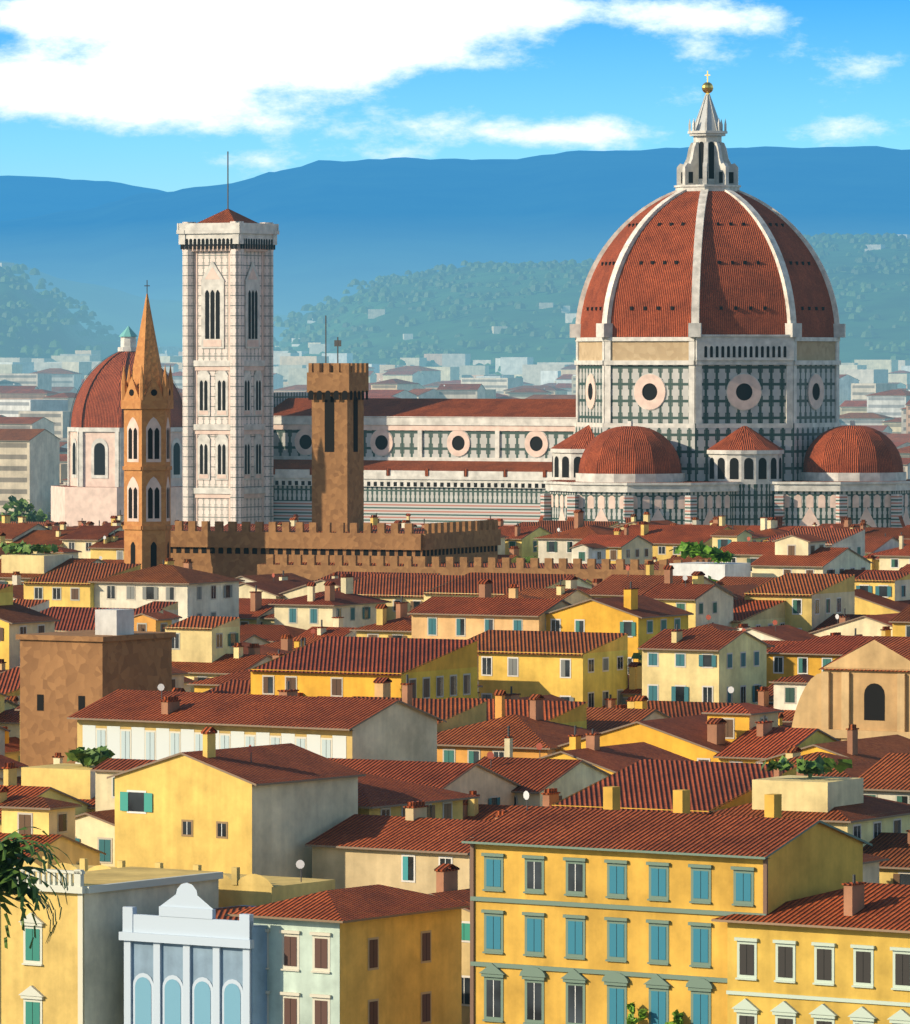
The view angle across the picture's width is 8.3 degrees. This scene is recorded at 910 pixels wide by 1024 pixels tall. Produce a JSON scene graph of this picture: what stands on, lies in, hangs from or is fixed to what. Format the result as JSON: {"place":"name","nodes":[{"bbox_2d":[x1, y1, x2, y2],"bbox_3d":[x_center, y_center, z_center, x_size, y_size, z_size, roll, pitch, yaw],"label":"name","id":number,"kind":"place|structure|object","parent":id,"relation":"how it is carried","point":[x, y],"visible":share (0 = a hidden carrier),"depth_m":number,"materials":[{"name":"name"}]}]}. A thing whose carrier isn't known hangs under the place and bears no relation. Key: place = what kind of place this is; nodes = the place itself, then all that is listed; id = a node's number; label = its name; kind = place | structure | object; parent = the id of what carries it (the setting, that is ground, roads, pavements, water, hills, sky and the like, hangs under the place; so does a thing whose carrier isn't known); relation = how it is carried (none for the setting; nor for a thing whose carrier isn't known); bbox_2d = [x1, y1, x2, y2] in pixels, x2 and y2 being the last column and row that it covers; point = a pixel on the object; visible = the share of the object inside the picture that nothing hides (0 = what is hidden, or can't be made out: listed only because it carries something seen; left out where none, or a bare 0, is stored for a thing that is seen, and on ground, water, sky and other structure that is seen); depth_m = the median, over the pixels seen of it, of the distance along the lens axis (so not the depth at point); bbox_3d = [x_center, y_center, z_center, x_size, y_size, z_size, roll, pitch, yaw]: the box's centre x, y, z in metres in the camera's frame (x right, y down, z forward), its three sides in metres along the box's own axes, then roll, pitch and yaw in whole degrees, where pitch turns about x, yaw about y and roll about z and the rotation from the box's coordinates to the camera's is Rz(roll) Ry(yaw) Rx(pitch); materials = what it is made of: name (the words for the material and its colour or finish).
{"place":"outdoors","nodes":[
{"label":"outdoors","id":0,"kind":"place"},
{"bbox_2d":[0,175,165,220],"bbox_3d":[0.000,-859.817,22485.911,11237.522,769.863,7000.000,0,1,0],"label":"mountain","id":1,"kind":"structure","parent":0,"point":[21,197],"depth_m":22337.89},
{"bbox_2d":[51,326,182,525],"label":"domed chapel","id":2,"kind":"structure","parent":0,"point":[92,490],"depth_m":1489.67,"materials":[{"name":"paint"}]},
{"bbox_2d":[0,261,304,347],"bbox_3d":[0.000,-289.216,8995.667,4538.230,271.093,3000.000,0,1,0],"label":"hill","id":3,"kind":"structure","parent":0,"point":[120,311],"depth_m":8749.91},
{"bbox_2d":[171,315,714,580],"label":"fortress palace","id":4,"kind":"structure","parent":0,"point":[338,534],"depth_m":1013.89,"materials":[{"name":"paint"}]},
{"bbox_2d":[0,579,909,884],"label":"town houses","id":5,"kind":"structure","parent":0,"point":[646,703],"depth_m":622.51,"materials":[{"name":"paint"}]},
{"bbox_2d":[0,146,909,314],"bbox_3d":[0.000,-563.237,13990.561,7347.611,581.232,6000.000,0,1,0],"label":"mountain","id":6,"kind":"structure","parent":0,"point":[342,224],"depth_m":13021.34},
{"bbox_2d":[0,532,909,654],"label":"town houses","id":7,"kind":"structure","parent":0,"point":[797,588],"depth_m":824.97,"materials":[{"name":"paint"}]},
{"bbox_2d":[0,238,909,373],"bbox_3d":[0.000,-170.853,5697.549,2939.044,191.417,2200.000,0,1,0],"label":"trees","id":8,"kind":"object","parent":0,"point":[889,307],"depth_m":5295.15,"materials":[{"name":"green plant"}]},
{"bbox_2d":[0,232,909,373],"bbox_3d":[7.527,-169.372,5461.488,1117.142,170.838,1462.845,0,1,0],"label":"hill villa trees","id":9,"kind":"object","parent":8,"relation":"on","point":[412,350],"visible":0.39,"depth_m":5463.13,"materials":[{"name":"plant"}]},
{"bbox_2d":[0,510,909,564],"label":"town houses","id":10,"kind":"structure","parent":0,"point":[578,537],"depth_m":1088.58,"materials":[{"name":"paint"}]},
{"bbox_2d":[0,0,909,191],"label":"sky","id":11,"kind":"structure","parent":0,"point":[153,94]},
{"bbox_2d":[273,71,909,527],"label":"cathedral","id":12,"kind":"structure","parent":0,"point":[707,329],"depth_m":1275.79,"materials":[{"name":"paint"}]},
{"label":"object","id":13,"kind":"structure","parent":0,"visible":0},
{"bbox_2d":[0,495,50,521],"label":"town trees","id":14,"kind":"object","parent":13,"relation":"on","point":[23,506],"visible":0.3,"depth_m":1420.84,"materials":[{"name":"plant"}]},
{"bbox_2d":[121,280,173,568],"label":"badia bell tower","id":15,"kind":"structure","parent":13,"relation":"on","point":[147,404],"depth_m":1007.37,"materials":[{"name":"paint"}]},
{"bbox_2d":[0,518,416,527],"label":"town houses","id":16,"kind":"structure","parent":13,"relation":"on","point":[55,524],"depth_m":1337.22,"materials":[{"name":"tile"}]},
{"bbox_2d":[176,151,278,526],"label":"bell tower","id":17,"kind":"structure","parent":13,"relation":"on","point":[227,259],"depth_m":1315.41,"materials":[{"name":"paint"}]},
{"bbox_2d":[0,674,909,1023],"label":"buildings","id":18,"kind":"structure","parent":13,"relation":"on","point":[274,864],"depth_m":449.58,"materials":[{"name":"paint"}]},
{"bbox_2d":[16,537,909,766],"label":"buildings","id":19,"kind":"structure","parent":13,"relation":"on","point":[864,687],"depth_m":622.26,"materials":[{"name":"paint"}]},
{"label":"hill slope","id":20,"kind":"structure","parent":0,"visible":0},
{"bbox_2d":[0,827,73,948],"bbox_3d":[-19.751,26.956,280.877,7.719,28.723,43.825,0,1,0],"label":"palm tree","id":21,"kind":"object","parent":20,"relation":"on","point":[11,852],"visible":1,"depth_m":261.72,"materials":[{"name":"plant"}]},
{"bbox_3d":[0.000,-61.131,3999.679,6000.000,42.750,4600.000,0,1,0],"label":"suburb ground","id":22,"kind":"structure","parent":0,"visible":0},
{"bbox_2d":[0,346,909,520],"bbox_3d":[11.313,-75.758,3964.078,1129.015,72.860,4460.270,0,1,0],"label":"city blocks","id":23,"kind":"structure","parent":22,"relation":"on","point":[37,396],"depth_m":2908.73,"materials":[{"name":"paint"}]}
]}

